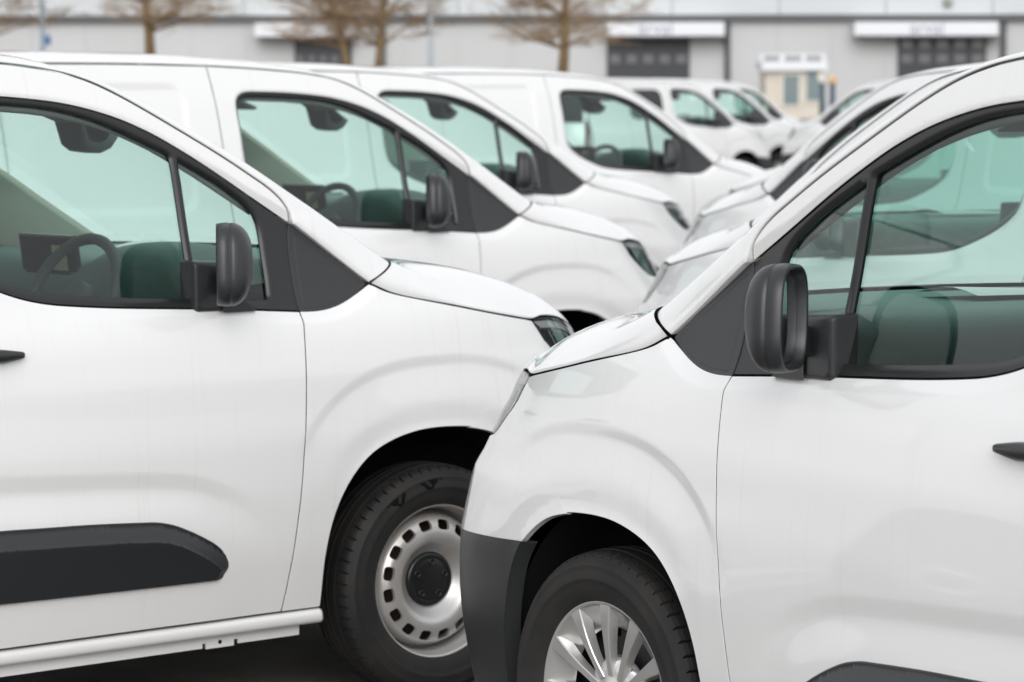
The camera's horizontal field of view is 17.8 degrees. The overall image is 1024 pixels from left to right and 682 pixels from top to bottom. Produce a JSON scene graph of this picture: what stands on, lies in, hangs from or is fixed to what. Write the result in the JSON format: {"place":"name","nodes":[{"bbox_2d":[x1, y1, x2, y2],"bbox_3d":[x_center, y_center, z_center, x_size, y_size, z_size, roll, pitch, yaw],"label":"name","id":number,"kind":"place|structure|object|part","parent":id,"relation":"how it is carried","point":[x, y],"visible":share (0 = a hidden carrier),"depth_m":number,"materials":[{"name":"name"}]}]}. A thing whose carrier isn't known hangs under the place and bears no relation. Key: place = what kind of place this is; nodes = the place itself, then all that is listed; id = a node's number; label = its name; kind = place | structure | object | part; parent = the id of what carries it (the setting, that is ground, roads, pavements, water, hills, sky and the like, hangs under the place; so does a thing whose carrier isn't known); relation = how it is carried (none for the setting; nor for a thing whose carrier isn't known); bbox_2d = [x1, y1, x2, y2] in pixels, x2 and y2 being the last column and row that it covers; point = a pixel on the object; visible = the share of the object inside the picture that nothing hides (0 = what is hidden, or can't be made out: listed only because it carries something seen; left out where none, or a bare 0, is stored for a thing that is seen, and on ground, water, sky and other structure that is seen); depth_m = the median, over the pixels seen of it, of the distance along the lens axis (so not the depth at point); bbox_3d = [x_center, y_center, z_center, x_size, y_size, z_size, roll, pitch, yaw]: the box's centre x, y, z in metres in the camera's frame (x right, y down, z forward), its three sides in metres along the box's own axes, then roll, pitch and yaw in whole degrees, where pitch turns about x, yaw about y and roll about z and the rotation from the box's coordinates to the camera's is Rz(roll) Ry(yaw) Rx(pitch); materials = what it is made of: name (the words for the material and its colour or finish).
{"place":"outdoors","nodes":[
{"label":"outdoors","id":0,"kind":"place"},
{"bbox_2d":[0,119,813,681],"bbox_3d":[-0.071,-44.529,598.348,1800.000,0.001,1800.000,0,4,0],"label":"ground","id":1,"kind":"structure","parent":0,"point":[306,655],"depth_m":9.33,"materials":[{"name":"grey asphalt"}]},
{"bbox_2d":[39,0,50,50],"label":"light pole","id":2,"kind":"object","parent":1,"relation":"on","point":[44,42],"visible":0.28,"depth_m":104.48,"materials":[{"name":"grey metal"}]},
{"bbox_2d":[0,0,93,39],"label":"bare tree","id":3,"kind":"object","parent":1,"relation":"on","point":[10,19],"visible":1,"depth_m":100.61,"materials":[{"name":"brown plant"}]},
{"bbox_2d":[87,0,242,53],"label":"bare tree","id":4,"kind":"object","parent":1,"relation":"on","point":[146,9],"visible":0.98,"depth_m":98.86,"materials":[{"name":"brown plant"}]},
{"bbox_2d":[0,54,573,681],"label":"delivery van","id":5,"kind":"object","parent":1,"relation":"on","point":[284,426],"visible":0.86,"depth_m":8.42,"materials":[{"name":"white paint"}]},
{"bbox_3d":[-1.038,0.010,8.148,1.239,1.434,0.269,-4,6,-41],"label":"front door","id":6,"kind":"part","parent":5,"relation":"part of","materials":[{"name":"white paint"}]},
{"bbox_2d":[0,50,657,332],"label":"delivery van","id":7,"kind":"object","parent":1,"relation":"on","point":[578,270],"visible":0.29,"depth_m":12.81,"materials":[{"name":"white metal"}]},
{"bbox_3d":[-1.427,-0.294,12.058,1.019,1.442,0.228,-4,6,-42],"label":"sliding door","id":8,"kind":"part","parent":7,"relation":"part of","materials":[{"name":"white paint"}]},
{"bbox_3d":[-0.632,-0.347,12.773,1.240,1.434,0.244,-4,6,-41],"label":"front door","id":9,"kind":"part","parent":7,"relation":"part of","materials":[{"name":"white paint"}]},
{"bbox_2d":[249,0,459,65],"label":"bare tree","id":10,"kind":"object","parent":1,"relation":"on","point":[336,14],"visible":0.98,"depth_m":99.61,"materials":[{"name":"brown plant"}]},
{"bbox_2d":[427,0,433,65],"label":"light pole","id":11,"kind":"object","parent":1,"relation":"on","point":[430,43],"depth_m":124.41,"materials":[{"name":"grey metal"}]},
{"bbox_2d":[238,61,690,276],"bbox_3d":[-0.980,-0.622,17.822,4.445,1.793,2.094,-4,6,-40],"label":"delivery van","id":12,"kind":"object","parent":1,"relation":"on","point":[357,153],"visible":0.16,"depth_m":17.40,"materials":[{"name":"white metal"}]},
{"bbox_3d":[-1.089,-0.651,16.672,1.019,1.442,0.228,-4,6,-40],"label":"sliding door","id":13,"kind":"part","parent":12,"relation":"part of","materials":[{"name":"white paint"}]},
{"bbox_3d":[-0.274,-0.703,17.365,1.240,1.434,0.244,-4,6,-40],"label":"front door","id":14,"kind":"part","parent":12,"relation":"part of","materials":[{"name":"white paint"}]},
{"bbox_2d":[464,0,659,72],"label":"bare tree","id":15,"kind":"object","parent":1,"relation":"on","point":[564,25],"visible":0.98,"depth_m":99.30,"materials":[{"name":"brown plant"}]},
{"bbox_2d":[373,66,764,229],"bbox_3d":[-0.007,-0.953,22.093,4.445,1.793,2.094,-4,6,-43],"label":"delivery van","id":16,"kind":"object","parent":1,"relation":"on","point":[690,174],"visible":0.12,"depth_m":21.48,"materials":[{"name":"white metal"}]},
{"bbox_3d":[-0.061,-0.982,20.939,1.019,1.442,0.228,-4,6,-43],"label":"sliding door","id":17,"kind":"part","parent":16,"relation":"part of","materials":[{"name":"white paint"}]},
{"bbox_3d":[0.719,-1.036,21.671,1.240,1.434,0.244,-4,6,-42],"label":"front door","id":18,"kind":"part","parent":16,"relation":"part of","materials":[{"name":"white paint"}]},
{"bbox_2d":[560,78,769,169],"bbox_3d":[1.841,-2.871,46.916,2.094,1.793,4.445,4,6,41],"label":"delivery van","id":19,"kind":"object","parent":1,"relation":"on","point":[723,133],"visible":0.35,"depth_m":45.86,"materials":[{"name":"white metal"}]},
{"bbox_3d":[0.771,-2.906,45.001,0.881,1.250,0.060,4,6,41],"label":"rear door","id":20,"kind":"part","parent":19,"relation":"part of","materials":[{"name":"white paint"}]},
{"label":"sliding door","id":21,"kind":"part","parent":19,"relation":"part of","materials":[{"name":"white paint"}]},
{"bbox_3d":[1.868,-3.302,45.717,0.096,0.415,0.727,4,6,41],"label":"side window","id":22,"kind":"part","parent":19,"relation":"part of","materials":[{"name":"black glass"}]},
{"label":"front door","id":23,"kind":"part","parent":19,"relation":"part of","materials":[{"name":"white paint"}]},
{"bbox_2d":[646,78,792,168],"bbox_3d":[2.684,-3.182,50.925,2.094,1.793,4.445,4,6,41],"label":"delivery van","id":24,"kind":"object","parent":1,"relation":"on","point":[775,133],"visible":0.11,"depth_m":50.75,"materials":[{"name":"white metal"}]},
{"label":"sliding door","id":25,"kind":"part","parent":24,"relation":"part of","materials":[{"name":"white paint"}]},
{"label":"front door","id":26,"kind":"part","parent":24,"relation":"part of","materials":[{"name":"white paint"}]},
{"bbox_2d":[460,52,1023,681],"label":"delivery van","id":27,"kind":"object","parent":1,"relation":"on","point":[748,456],"visible":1,"depth_m":6.50,"materials":[{"name":"white metal"}]},
{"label":"front door","id":28,"kind":"part","parent":27,"relation":"part of","materials":[{"name":"white paint"}]},
{"bbox_2d":[707,80,801,127],"bbox_3d":[3.473,-3.736,58.083,2.094,1.793,4.445,4,6,41],"label":"delivery van","id":29,"kind":"object","parent":1,"relation":"on","point":[725,102],"visible":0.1,"depth_m":57.78,"materials":[{"name":"white metal"}]},
{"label":"sliding door","id":30,"kind":"part","parent":29,"relation":"part of","materials":[{"name":"white paint"}]},
{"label":"front door","id":31,"kind":"part","parent":29,"relation":"part of","materials":[{"name":"white paint"}]},
{"bbox_2d":[756,54,826,118],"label":"entrance kiosk","id":32,"kind":"object","parent":1,"relation":"on","point":[789,84],"visible":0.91,"depth_m":171.45,"materials":[{"name":"beige"}]},
{"bbox_2d":[781,73,800,106],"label":"window","id":33,"kind":"structure","parent":32,"relation":"in","point":[790,82],"depth_m":171.36,"materials":[{"name":"beige glass"}]},
{"bbox_2d":[804,70,821,102],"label":"window","id":34,"kind":"structure","parent":32,"relation":"in","point":[811,81],"depth_m":171.36,"materials":[{"name":"beige"}]},
{"bbox_2d":[818,73,824,115],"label":"post","id":35,"kind":"object","parent":1,"relation":"on","point":[821,97],"visible":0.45,"depth_m":149.49,"materials":[{"name":"blue"}]},
{"bbox_2d":[638,64,1023,311],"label":"delivery van","id":36,"kind":"object","parent":1,"relation":"on","point":[926,246],"visible":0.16,"depth_m":10.93,"materials":[{"name":"white metal"}]},
{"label":"front door","id":37,"kind":"part","parent":36,"relation":"part of","materials":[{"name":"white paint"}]},
{"bbox_2d":[828,75,836,106],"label":"post","id":38,"kind":"object","parent":1,"relation":"on","point":[832,80],"visible":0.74,"depth_m":149.46,"materials":[{"name":"blue"}]},
{"bbox_2d":[728,77,955,194],"bbox_3d":[2.964,-0.749,19.397,2.094,1.793,4.445,-3,5,-31],"label":"delivery van","id":39,"kind":"object","parent":1,"relation":"on","point":[934,164],"visible":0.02,"depth_m":18.83,"materials":[{"name":"white metal"}]},
{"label":"front door","id":40,"kind":"part","parent":39,"relation":"part of","materials":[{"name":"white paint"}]},
{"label":"sliding door","id":41,"kind":"part","parent":39,"relation":"part of","materials":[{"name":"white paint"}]},
{"bbox_2d":[681,62,1023,247],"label":"delivery van","id":42,"kind":"object","parent":1,"relation":"on","point":[985,171],"visible":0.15,"depth_m":15.15,"materials":[{"name":"white metal"}]},
{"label":"front door","id":43,"kind":"part","parent":42,"relation":"part of","materials":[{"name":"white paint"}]},
{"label":"sliding door","id":44,"kind":"part","parent":42,"relation":"part of","materials":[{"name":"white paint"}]},
{"bbox_2d":[781,80,925,164],"bbox_3d":[5.962,-3.048,49.124,2.094,1.793,4.445,-3,5,-35],"label":"delivery van","id":45,"kind":"object","parent":1,"relation":"on","point":[802,135],"visible":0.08,"depth_m":49.56,"materials":[{"name":"white metal"}]},
{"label":"front door","id":46,"kind":"part","parent":45,"relation":"part of","materials":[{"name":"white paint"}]},
{"bbox_2d":[0,0,1023,113],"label":"warehouse","id":47,"kind":"structure","parent":0,"point":[857,43],"depth_m":184.37,"materials":[{"name":"grey metal"}]},
{"bbox_2d":[294,39,351,64],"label":"dock door","id":48,"kind":"structure","parent":47,"relation":"in","point":[309,52],"depth_m":184.29,"materials":[{"name":"grey metal"}]},
{"bbox_2d":[607,37,689,78],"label":"dock door","id":49,"kind":"structure","parent":47,"relation":"in","point":[668,58],"depth_m":184.29,"materials":[{"name":"grey metal"}]},
{"bbox_2d":[897,38,986,77],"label":"dock door","id":50,"kind":"structure","parent":47,"relation":"in","point":[915,55],"depth_m":184.29,"materials":[{"name":"grey metal"}]},
{"bbox_2d":[942,0,952,6],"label":"wall lamp","id":51,"kind":"object","parent":47,"relation":"attached to","point":[947,3],"visible":1,"depth_m":183.46,"materials":[{"name":"grey"}]}
]}

